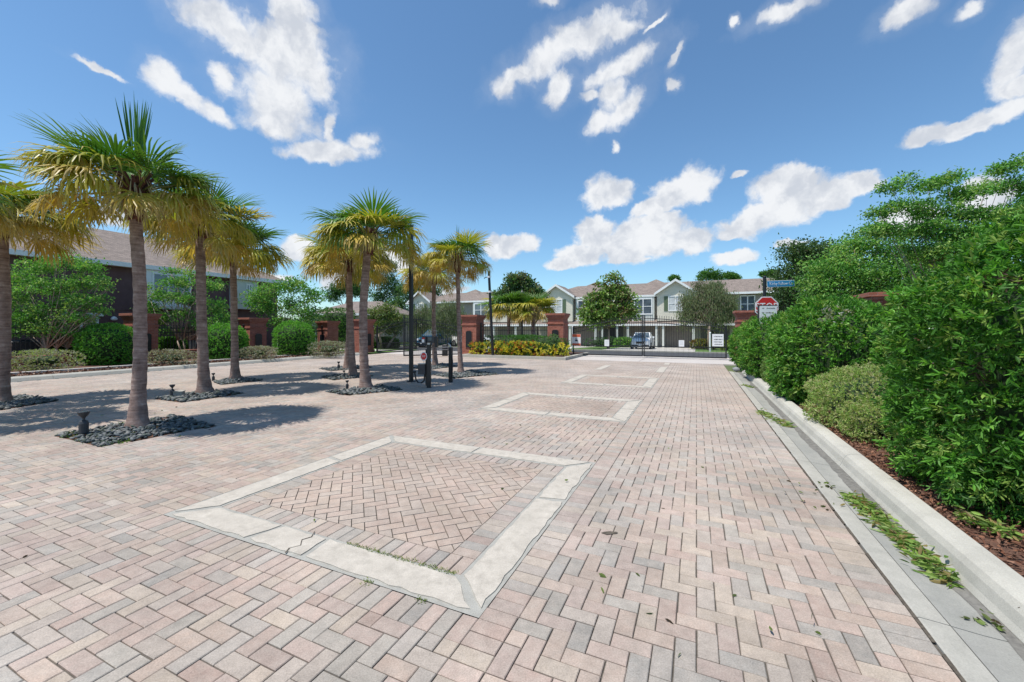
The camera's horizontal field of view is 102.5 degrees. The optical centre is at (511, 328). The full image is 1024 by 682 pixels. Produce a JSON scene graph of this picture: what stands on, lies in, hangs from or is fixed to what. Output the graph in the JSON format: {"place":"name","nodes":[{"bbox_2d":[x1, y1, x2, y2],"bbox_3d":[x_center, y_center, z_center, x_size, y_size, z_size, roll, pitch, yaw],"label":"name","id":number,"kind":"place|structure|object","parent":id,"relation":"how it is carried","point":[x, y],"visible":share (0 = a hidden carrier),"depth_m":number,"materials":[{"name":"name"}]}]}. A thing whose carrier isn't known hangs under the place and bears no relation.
{"place":"outdoors","nodes":[
{"label":"outdoors","id":0,"kind":"place"},
{"bbox_2d":[11,350,368,371],"bbox_3d":[-19.396,1.500,16.719,10.910,0.001,26.600,0,0,24],"label":"mulch bed","id":1,"kind":"object","parent":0,"point":[83,366],"visible":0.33,"depth_m":16.88,"materials":[{"name":"soil"}]},
{"bbox_2d":[11,339,41,355],"bbox_3d":[-20.551,1.020,17.200,1.010,1.160,0.910,0,0,24],"label":"air conditioner","id":2,"kind":"object","parent":1,"relation":"on","point":[23,345],"visible":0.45,"depth_m":16.92,"materials":[{"name":"grey metal"}]},
{"bbox_2d":[11,348,85,370],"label":"shrub","id":3,"kind":"object","parent":1,"relation":"on","point":[38,360],"visible":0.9,"depth_m":14.78,"materials":[{"name":"green plant"}]},
{"bbox_2d":[10,250,121,354],"bbox_3d":[-18.874,-0.924,16.950,5.145,5.189,2.301,0,0,0],"label":"crape myrtle","id":4,"kind":"object","parent":1,"relation":"on","point":[74,316],"visible":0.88,"depth_m":16.81,"materials":[{"name":"green plant"}]},
{"bbox_2d":[71,322,132,364],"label":"clipped bush","id":5,"kind":"object","parent":1,"relation":"on","point":[108,343],"visible":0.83,"depth_m":17.00,"materials":[{"name":"green plant"}]},
{"bbox_2d":[119,313,161,360],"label":"brick pillar","id":6,"kind":"structure","parent":1,"relation":"on","point":[153,325],"depth_m":19.56,"materials":[{"name":"red brick"}]},
{"bbox_2d":[9,216,288,349],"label":"plum house","id":7,"kind":"structure","parent":1,"relation":"on","point":[116,250],"depth_m":23.12,"materials":[{"name":"paint"}]},
{"bbox_2d":[152,272,183,296],"bbox_3d":[-19.850,-2.500,23.713,0.049,1.380,1.530,0,0,24],"label":"window","id":8,"kind":"structure","parent":7,"relation":"in","point":[155,276],"depth_m":23.42,"materials":[{"name":"grey glass"}]},
{"bbox_2d":[147,348,196,364],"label":"shrub","id":9,"kind":"object","parent":1,"relation":"on","point":[169,356],"visible":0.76,"depth_m":16.84,"materials":[{"name":"green plant"}]},
{"bbox_2d":[158,335,187,354],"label":"green hedge","id":10,"kind":"object","parent":1,"relation":"on","point":[160,343],"visible":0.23,"depth_m":22.06,"materials":[{"name":"green plant"}]},
{"bbox_2d":[11,352,344,376],"bbox_3d":[-13.416,1.471,17.828,1.034,0.294,15.700,0,0,24],"label":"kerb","id":11,"kind":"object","parent":1,"relation":"on","point":[97,369],"visible":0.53,"depth_m":15.27,"materials":[{"name":"grey concrete"}]},
{"bbox_2d":[147,264,239,349],"bbox_3d":[-17.074,-0.854,21.587,5.305,5.051,2.112,0,0,0],"label":"crape myrtle","id":12,"kind":"object","parent":1,"relation":"on","point":[179,297],"visible":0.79,"depth_m":21.43,"materials":[{"name":"green plant"}]},
{"bbox_2d":[158,324,243,349],"bbox_3d":[-16.527,0.650,21.950,0.090,1.900,4.259,0,0,28],"label":"iron fence","id":13,"kind":"object","parent":1,"relation":"on","point":[179,332],"visible":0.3,"depth_m":21.02,"materials":[{"name":"black metal"}]},
{"bbox_2d":[207,321,249,359],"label":"clipped bush","id":14,"kind":"object","parent":1,"relation":"on","point":[219,340],"visible":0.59,"depth_m":19.53,"materials":[{"name":"green plant"}]},
{"bbox_2d":[238,317,268,350],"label":"brick pillar","id":15,"kind":"structure","parent":1,"relation":"on","point":[256,329],"depth_m":23.95,"materials":[{"name":"red brick"}]},
{"bbox_2d":[239,345,278,359],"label":"shrub","id":16,"kind":"object","parent":1,"relation":"on","point":[257,353],"visible":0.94,"depth_m":19.88,"materials":[{"name":"green plant"}]},
{"bbox_2d":[238,274,330,334],"bbox_3d":[-14.915,-0.947,26.967,5.874,5.234,2.642,0,0,0],"label":"crape myrtle","id":17,"kind":"object","parent":1,"relation":"on","point":[257,297],"visible":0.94,"depth_m":26.76,"materials":[{"name":"green plant"}]},
{"bbox_2d":[271,319,315,355],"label":"clipped bush","id":18,"kind":"object","parent":1,"relation":"on","point":[293,337],"visible":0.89,"depth_m":22.36,"materials":[{"name":"green plant"}]},
{"bbox_2d":[307,340,345,357],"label":"shrub","id":19,"kind":"object","parent":1,"relation":"on","point":[328,350],"visible":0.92,"depth_m":22.32,"materials":[{"name":"green plant"}]},
{"bbox_2d":[315,321,340,350],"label":"brick pillar","id":20,"kind":"structure","parent":1,"relation":"on","point":[330,329],"depth_m":28.64,"materials":[{"name":"red brick"}]},
{"bbox_2d":[353,319,375,352],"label":"brick pillar","id":21,"kind":"structure","parent":1,"relation":"on","point":[370,327],"depth_m":27.25,"materials":[{"name":"red brick"}]},
{"bbox_2d":[340,348,408,352],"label":"lawn","id":22,"kind":"structure","parent":0,"point":[382,351],"depth_m":28.66,"materials":[{"name":"green plant"}]},
{"bbox_2d":[309,307,355,348],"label":"green hedge","id":23,"kind":"object","parent":22,"relation":"on","point":[334,316],"visible":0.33,"depth_m":32.62,"materials":[{"name":"green plant"}]},
{"bbox_2d":[358,299,408,348],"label":"ornamental tree","id":24,"kind":"object","parent":22,"relation":"on","point":[392,316],"visible":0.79,"depth_m":32.68,"materials":[{"name":"green plant"}]},
{"bbox_2d":[376,319,416,351],"bbox_3d":[-8.101,0.370,29.148,0.070,2.300,4.110,0,0,26],"label":"gate leaf","id":25,"kind":"object","parent":22,"relation":"on","point":[414,335],"visible":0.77,"depth_m":28.90,"materials":[{"name":"black metal"}]},
{"bbox_2d":[0,353,961,681],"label":"brick paving","id":26,"kind":"structure","parent":0,"point":[106,509],"depth_m":2.95,"materials":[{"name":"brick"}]},
{"bbox_2d":[0,150,32,246],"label":"palm tree","id":27,"kind":"object","parent":26,"relation":"on","point":[4,225],"visible":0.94,"depth_m":7.36,"materials":[{"name":"green plant"}]},
{"bbox_2d":[55,414,215,446],"bbox_3d":[-5.866,1.588,6.532,1.558,0.119,1.566,0,0,26],"label":"pebble bed","id":28,"kind":"object","parent":26,"relation":"on","point":[98,434],"visible":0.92,"depth_m":6.34,"materials":[{"name":"grey stone"}]},
{"bbox_2d":[6,97,235,427],"bbox_3d":[-6.177,-1.103,6.701,2.614,5.445,2.883,0,0,0],"label":"palm tree","id":29,"kind":"object","parent":28,"relation":"in","point":[136,172],"visible":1,"depth_m":6.59,"materials":[{"name":"green plant"}]},
{"bbox_2d":[155,389,243,402],"bbox_3d":[-7.490,1.579,9.866,1.421,0.127,1.512,0,0,21],"label":"pebble bed","id":30,"kind":"object","parent":26,"relation":"on","point":[186,397],"visible":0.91,"depth_m":9.59,"materials":[{"name":"grey stone"}]},
{"bbox_2d":[117,176,275,392],"bbox_3d":[-7.788,-1.064,10.262,3.253,5.369,3.100,0,0,43],"label":"palm tree","id":31,"kind":"object","parent":30,"relation":"in","point":[203,246],"visible":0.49,"depth_m":10.10,"materials":[{"name":"green plant"}]},
{"bbox_2d":[407,225,415,381],"bbox_3d":[-3.054,-0.775,12.444,0.200,4.749,0.200,0,0,24],"label":"black pole","id":32,"kind":"object","parent":26,"relation":"on","point":[411,328],"visible":0.65,"depth_m":12.40,"materials":[{"name":"black metal"}]},
{"bbox_2d":[413,336,437,387],"bbox_3d":[-2.365,0.898,11.191,0.686,1.404,0.259,0,0,0],"label":"keypad post","id":33,"kind":"object","parent":26,"relation":"on","point":[425,369],"visible":1,"depth_m":11.15,"materials":[{"name":"black metal"}]},
{"bbox_2d":[258,377,640,553],"bbox_3d":[0.903,1.609,8.475,2.100,0.021,11.200,0,0,24],"label":"herringbone inlay","id":34,"kind":"object","parent":26,"relation":"on","point":[485,482],"visible":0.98,"depth_m":4.02,"materials":[{"name":"brick"}]},
{"bbox_2d":[433,369,496,377],"bbox_3d":[-1.706,1.575,14.519,1.965,0.139,1.758,0,0,-41],"label":"pebble bed","id":35,"kind":"object","parent":26,"relation":"in","point":[465,373],"visible":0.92,"depth_m":14.31,"materials":[{"name":"grey gravel"}]},
{"bbox_2d":[418,226,493,371],"bbox_3d":[-2.067,-1.139,14.990,2.904,5.518,3.027,0,0,0],"label":"palm tree","id":36,"kind":"object","parent":35,"relation":"on","point":[455,252],"visible":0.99,"depth_m":14.82,"materials":[{"name":"green plant"}]},
{"bbox_2d":[23,406,1019,681],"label":"leaf clippings","id":37,"kind":"object","parent":26,"relation":"on","point":[993,622],"visible":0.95,"depth_m":2.28,"materials":[{"name":"green plant"}]},
{"bbox_2d":[462,352,589,359],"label":"kerb","id":38,"kind":"structure","parent":26,"relation":"on","point":[528,357],"depth_m":22.25,"materials":[{"name":"concrete"}]},
{"label":"soil","id":39,"kind":"structure","parent":26,"relation":"on","visible":0},
{"bbox_2d":[295,228,399,375],"bbox_3d":[-5.489,-0.920,13.985,3.216,5.081,3.416,0,0,37],"label":"palm tree","id":40,"kind":"object","parent":39,"relation":"in","point":[349,271],"visible":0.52,"depth_m":13.88,"materials":[{"name":"green plant"}]},
{"bbox_2d":[277,344,729,357],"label":"street","id":41,"kind":"structure","parent":0,"point":[636,353],"depth_m":26.89,"materials":[{"name":"grey asphalt"}]},
{"bbox_2d":[733,310,756,347],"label":"brick pillar","id":42,"kind":"structure","parent":41,"relation":"on","point":[741,316],"depth_m":22.18,"materials":[{"name":"red brick"}]},
{"bbox_2d":[0,0,1023,328],"label":"sky","id":43,"kind":"structure","parent":0,"point":[647,141],"materials":[{"name":"blue"}]},
{"bbox_2d":[476,352,584,356],"bbox_3d":[1.025,1.565,24.727,5.800,0.170,5.050,0,0,24],"label":"mulch bed","id":44,"kind":"object","parent":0,"point":[570,353],"visible":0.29,"depth_m":23.84,"materials":[{"name":"soil"}]},
{"bbox_2d":[475,291,529,337],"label":"palm tree","id":45,"kind":"object","parent":44,"relation":"on","point":[501,311],"visible":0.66,"depth_m":28.91,"materials":[{"name":"green plant"}]},
{"bbox_2d":[480,323,546,353],"bbox_3d":[0.165,0.600,24.400,4.133,2.000,0.090,0,0,5],"label":"iron fence","id":46,"kind":"object","parent":44,"relation":"on","point":[500,326],"visible":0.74,"depth_m":24.46,"materials":[{"name":"black metal"}]},
{"bbox_2d":[468,340,573,356],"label":"croton hedge","id":47,"kind":"object","parent":44,"relation":"on","point":[517,348],"visible":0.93,"depth_m":22.68,"materials":[{"name":"yellow plant"}]},
{"bbox_2d":[483,334,571,354],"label":"green hedge","id":48,"kind":"object","parent":44,"relation":"on","point":[523,337],"visible":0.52,"depth_m":23.78,"materials":[{"name":"green plant"}]},
{"bbox_2d":[509,292,557,337],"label":"palm tree","id":49,"kind":"object","parent":44,"relation":"on","point":[535,302],"visible":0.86,"depth_m":28.30,"materials":[{"name":"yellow plant"}]},
{"bbox_2d":[545,313,569,354],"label":"brick pillar","id":50,"kind":"structure","parent":44,"relation":"on","point":[557,323],"depth_m":23.57,"materials":[{"name":"red brick"}]},
{"bbox_2d":[380,350,736,365],"bbox_3d":[1.778,1.641,24.696,20.800,0.078,4.490,0,0,24],"label":"apron","id":51,"kind":"object","parent":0,"point":[725,362],"visible":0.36,"depth_m":21.57,"materials":[{"name":"concrete"}]},
{"bbox_2d":[461,315,486,353],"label":"brick pillar","id":52,"kind":"structure","parent":51,"relation":"on","point":[470,324],"depth_m":24.37,"materials":[{"name":"red brick"}]},
{"bbox_2d":[403,315,457,355],"bbox_3d":[-4.573,0.370,23.801,3.394,2.300,0.072,0,0,-26],"label":"gate leaf","id":53,"kind":"object","parent":52,"relation":"attached to","point":[419,349],"visible":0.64,"depth_m":23.41,"materials":[{"name":"black metal"}]},
{"bbox_2d":[573,315,642,355],"bbox_3d":[5.449,0.370,23.644,3.999,2.300,0.070,0,0,24],"label":"gate leaf","id":54,"kind":"object","parent":51,"relation":"on","point":[602,349],"visible":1,"depth_m":23.37,"materials":[{"name":"black metal"}]},
{"bbox_2d":[643,315,726,358],"bbox_3d":[9.178,0.370,21.968,4.104,2.300,0.070,0,0,24],"label":"gate leaf","id":55,"kind":"object","parent":51,"relation":"on","point":[688,346],"visible":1,"depth_m":21.96,"materials":[{"name":"black metal"}]},
{"bbox_2d":[396,345,727,351],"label":"lawn","id":56,"kind":"structure","parent":0,"point":[597,348],"depth_m":36.32,"materials":[{"name":"green plant"}]},
{"bbox_2d":[306,301,408,341],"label":"house","id":57,"kind":"structure","parent":56,"relation":"on","point":[370,303],"depth_m":46.75,"materials":[{"name":"beige paint"}]},
{"bbox_2d":[404,300,431,336],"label":"weeping tree","id":58,"kind":"object","parent":56,"relation":"on","point":[424,312],"visible":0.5,"depth_m":37.71,"materials":[{"name":"green plant"}]},
{"bbox_2d":[424,299,470,344],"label":"weeping tree","id":59,"kind":"object","parent":56,"relation":"on","point":[447,313],"visible":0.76,"depth_m":35.58,"materials":[{"name":"green plant"}]},
{"bbox_2d":[405,289,538,338],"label":"townhouse row","id":60,"kind":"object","parent":56,"relation":"on","point":[470,300],"visible":0.22,"depth_m":53.28,"materials":[{"name":"beige paint"}]},
{"bbox_2d":[486,270,551,334],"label":"oak tree","id":61,"kind":"object","parent":56,"relation":"on","point":[520,282],"visible":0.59,"depth_m":36.60,"materials":[{"name":"green plant"}]},
{"bbox_2d":[575,270,642,348],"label":"magnolia","id":62,"kind":"object","parent":56,"relation":"on","point":[612,301],"visible":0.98,"depth_m":34.95,"materials":[{"name":"green plant"}]},
{"bbox_2d":[536,278,849,347],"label":"townhouse row","id":63,"kind":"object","parent":56,"relation":"on","point":[657,298],"visible":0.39,"depth_m":43.38,"materials":[{"name":"beige paint"}]},
{"bbox_2d":[634,298,651,314],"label":"window","id":64,"kind":"structure","parent":63,"relation":"in","point":[646,303],"depth_m":43.52,"materials":[{"name":"white glass"}]},
{"bbox_2d":[667,326,691,347],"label":"garage door","id":65,"kind":"structure","parent":63,"relation":"in","point":[674,332],"depth_m":42.62,"materials":[{"name":"paint"}]},
{"bbox_2d":[673,275,742,342],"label":"weeping tree","id":66,"kind":"object","parent":56,"relation":"on","point":[712,304],"visible":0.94,"depth_m":34.72,"materials":[{"name":"green plant"}]},
{"bbox_2d":[315,347,929,371],"bbox_3d":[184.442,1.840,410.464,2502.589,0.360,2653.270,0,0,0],"label":"ground","id":67,"kind":"structure","parent":0,"point":[729,368],"depth_m":18.18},
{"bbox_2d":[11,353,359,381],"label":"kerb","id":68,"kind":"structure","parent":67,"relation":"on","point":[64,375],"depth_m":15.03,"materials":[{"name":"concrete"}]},
{"bbox_2d":[321,279,371,304],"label":"pine tree","id":69,"kind":"object","parent":67,"relation":"on","point":[334,293],"visible":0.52,"depth_m":69.29,"materials":[{"name":"green plant"}]},
{"bbox_2d":[368,259,408,305],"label":"pine tree","id":70,"kind":"object","parent":67,"relation":"on","point":[391,289],"visible":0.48,"depth_m":65.55,"materials":[{"name":"green plant"}]},
{"bbox_2d":[163,363,669,617],"bbox_3d":[2.225,1.612,11.402,3.061,0.036,18.590,0,0,24],"label":"concrete band","id":71,"kind":"object","parent":67,"relation":"on","point":[494,565],"visible":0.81,"depth_m":3.25,"materials":[{"name":"grey concrete"}]},
{"bbox_2d":[347,542,458,603],"bbox_3d":[-0.858,1.587,2.735,0.962,0.031,0.393,0,0,24],"label":"moss","id":72,"kind":"object","parent":71,"relation":"on","point":[407,560],"visible":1,"depth_m":2.78,"materials":[{"name":"green plant"}]},
{"bbox_2d":[387,267,446,309],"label":"pine tree","id":73,"kind":"object","parent":67,"relation":"on","point":[401,302],"visible":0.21,"depth_m":59.42,"materials":[{"name":"green plant"}]},
{"bbox_2d":[695,266,726,280],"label":"shade tree","id":74,"kind":"object","parent":67,"relation":"on","point":[712,274],"visible":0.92,"depth_m":74.46,"materials":[{"name":"green plant"}]},
{"bbox_2d":[752,232,874,312],"bbox_3d":[17.311,-1.940,23.491,6.864,7.248,4.100,0,0,0],"label":"shade tree","id":75,"kind":"object","parent":67,"relation":"on","point":[785,297],"visible":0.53,"depth_m":23.14,"materials":[{"name":"green plant"}]},
{"bbox_2d":[729,371,997,681],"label":"gutter edge band","id":76,"kind":"object","parent":67,"relation":"on","point":[960,654],"visible":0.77,"depth_m":2.59,"materials":[{"name":"concrete"}]},
{"bbox_2d":[728,371,965,681],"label":"dirt line","id":77,"kind":"object","parent":76,"relation":"on","point":[953,667],"visible":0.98,"depth_m":2.55,"materials":[{"name":"soil"}]},
{"bbox_2d":[734,372,1023,681],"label":"gutter","id":78,"kind":"object","parent":67,"relation":"on","point":[992,649],"visible":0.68,"depth_m":2.42,"materials":[{"name":"concrete"}]},
{"bbox_2d":[738,372,1023,659],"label":"gutter silt","id":79,"kind":"object","parent":78,"relation":"on","point":[1017,645],"visible":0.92,"depth_m":3.91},
{"bbox_2d":[837,490,963,588],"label":"leaf clippings","id":80,"kind":"object","parent":78,"relation":"on","point":[867,507],"visible":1,"depth_m":3.06,"materials":[{"name":"green plant"}]},
{"bbox_2d":[742,370,1023,643],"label":"kerb","id":81,"kind":"structure","parent":67,"relation":"on","point":[991,583],"depth_m":3.09,"materials":[{"name":"concrete"}]},
{"bbox_2d":[606,347,692,351],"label":"driveway","id":82,"kind":"structure","parent":0,"point":[662,349],"depth_m":35.07,"materials":[{"name":"concrete"}]},
{"bbox_2d":[630,332,654,348],"bbox_3d":[11.937,1.058,37.440,2.100,1.500,4.386,0,0,24],"label":"parked car","id":83,"kind":"object","parent":82,"relation":"on","point":[648,339],"visible":0.71,"depth_m":36.23,"materials":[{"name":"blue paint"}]},
{"bbox_2d":[789,399,1023,576],"bbox_3d":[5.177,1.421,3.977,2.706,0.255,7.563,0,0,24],"label":"bark mulch","id":84,"kind":"object","parent":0,"point":[953,520],"visible":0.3,"depth_m":3.42,"materials":[{"name":"brown wood"}]},
{"bbox_2d":[727,324,749,366],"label":"clipped bush","id":85,"kind":"object","parent":84,"relation":"on","point":[732,351],"visible":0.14,"depth_m":16.22,"materials":[{"name":"green plant"}]},
{"bbox_2d":[735,310,784,377],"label":"clipped bush","id":86,"kind":"object","parent":84,"relation":"on","point":[751,342],"visible":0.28,"depth_m":12.42,"materials":[{"name":"green plant"}]},
{"bbox_2d":[757,305,777,374],"bbox_3d":[7.855,0.433,12.626,0.557,2.334,0.069,0,0,4],"label":"notice board","id":87,"kind":"object","parent":84,"relation":"on","point":[768,310],"visible":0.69,"depth_m":12.60,"materials":[{"name":"grey plastic"}]},
{"bbox_2d":[763,293,920,405],"bbox_3d":[6.839,0.456,8.810,2.492,2.477,4.306,0,0,24],"label":"clipped bush","id":88,"kind":"object","parent":84,"relation":"on","point":[812,336],"visible":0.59,"depth_m":7.88,"materials":[{"name":"green plant"}]},
{"bbox_2d":[834,395,927,447],"bbox_3d":[4.893,1.230,5.427,0.948,0.696,1.032,0,0,24],"label":"sage shrub","id":89,"kind":"object","parent":84,"relation":"on","point":[868,423],"visible":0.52,"depth_m":5.39,"materials":[{"name":"green plant"}]},
{"bbox_2d":[799,360,968,436],"bbox_3d":[5.686,1.031,6.122,2.326,1.112,1.908,0,0,24],"label":"sage shrub","id":90,"kind":"object","parent":84,"relation":"on","point":[839,392],"visible":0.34,"depth_m":6.12,"materials":[{"name":"green plant"}]},
{"bbox_2d":[854,292,921,362],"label":"brick pillar","id":91,"kind":"structure","parent":84,"relation":"on","point":[875,297],"depth_m":10.57,"materials":[{"name":"red brick"}]},
{"bbox_2d":[785,217,995,303],"bbox_3d":[13.065,-1.074,14.017,7.142,5.491,2.522,0,0,0],"label":"crape myrtle","id":92,"kind":"object","parent":84,"relation":"on","point":[880,276],"visible":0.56,"depth_m":13.72,"materials":[{"name":"green plant"}]},
{"bbox_2d":[856,152,1023,381],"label":"crape myrtle","id":93,"kind":"object","parent":84,"relation":"on","point":[944,238],"visible":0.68,"depth_m":9.37,"materials":[{"name":"green plant"}]},
{"bbox_2d":[868,196,1023,527],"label":"clipped bush","id":94,"kind":"object","parent":84,"relation":"on","point":[982,359],"visible":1,"depth_m":3.42,"materials":[{"name":"green plant"}]},
{"bbox_2d":[952,505,1023,540],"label":"leaf clippings","id":95,"kind":"object","parent":84,"relation":"on","point":[969,517],"visible":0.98,"depth_m":3.03,"materials":[{"name":"green plant"}]},
{"label":"soil","id":96,"kind":"structure","parent":0,"visible":0},
{"bbox_2d":[397,254,471,365],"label":"palm tree","id":97,"kind":"object","parent":96,"relation":"on","point":[442,280],"visible":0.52,"depth_m":17.71,"materials":[{"name":"green plant"}]},
{"label":"soil","id":98,"kind":"structure","parent":0,"visible":0},
{"bbox_2d":[213,376,262,384],"bbox_3d":[-8.764,1.582,12.729,1.800,0.126,1.295,0,0,29],"label":"pebble bed","id":99,"kind":"object","parent":98,"relation":"on","point":[225,381],"visible":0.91,"depth_m":12.45,"materials":[{"name":"grey stone"}]},
{"bbox_2d":[165,216,296,378],"bbox_3d":[-8.950,-1.136,13.109,3.780,5.511,3.476,0,0,0],"label":"palm tree","id":100,"kind":"object","parent":99,"relation":"on","point":[266,260],"visible":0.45,"depth_m":12.99,"materials":[{"name":"green plant"}]},
{"label":"soil","id":101,"kind":"structure","parent":0,"visible":0},
{"bbox_2d":[0,394,58,409],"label":"pebble bed","id":102,"kind":"object","parent":101,"relation":"on","point":[20,400],"visible":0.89,"depth_m":8.87,"materials":[{"name":"grey stone"}]},
{"bbox_2d":[0,181,102,401],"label":"palm tree","id":103,"kind":"object","parent":102,"relation":"on","point":[28,229],"visible":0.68,"depth_m":8.89,"materials":[{"name":"green plant"}]},
{"label":"soil","id":104,"kind":"structure","parent":0,"visible":0},
{"bbox_2d":[325,384,402,394],"bbox_3d":[-3.789,1.577,10.663,1.248,0.132,1.595,0,0,40],"label":"pebble bed","id":105,"kind":"object","parent":104,"relation":"on","point":[353,390],"visible":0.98,"depth_m":10.51,"materials":[{"name":"grey stone"}]},
{"bbox_2d":[299,188,428,388],"bbox_3d":[-3.827,-0.974,11.114,3.368,5.188,3.523,0,0,0],"label":"palm tree","id":106,"kind":"object","parent":105,"relation":"on","point":[368,241],"visible":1,"depth_m":10.80,"materials":[{"name":"green plant"}]},
{"label":"soil","id":107,"kind":"structure","parent":0,"visible":0},
{"bbox_2d":[302,244,391,368],"bbox_3d":[-6.605,-1.079,16.374,3.411,5.398,3.431,0,0,44],"label":"palm tree","id":108,"kind":"object","parent":107,"relation":"in","point":[346,356],"visible":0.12,"depth_m":16.35,"materials":[{"name":"green plant"}]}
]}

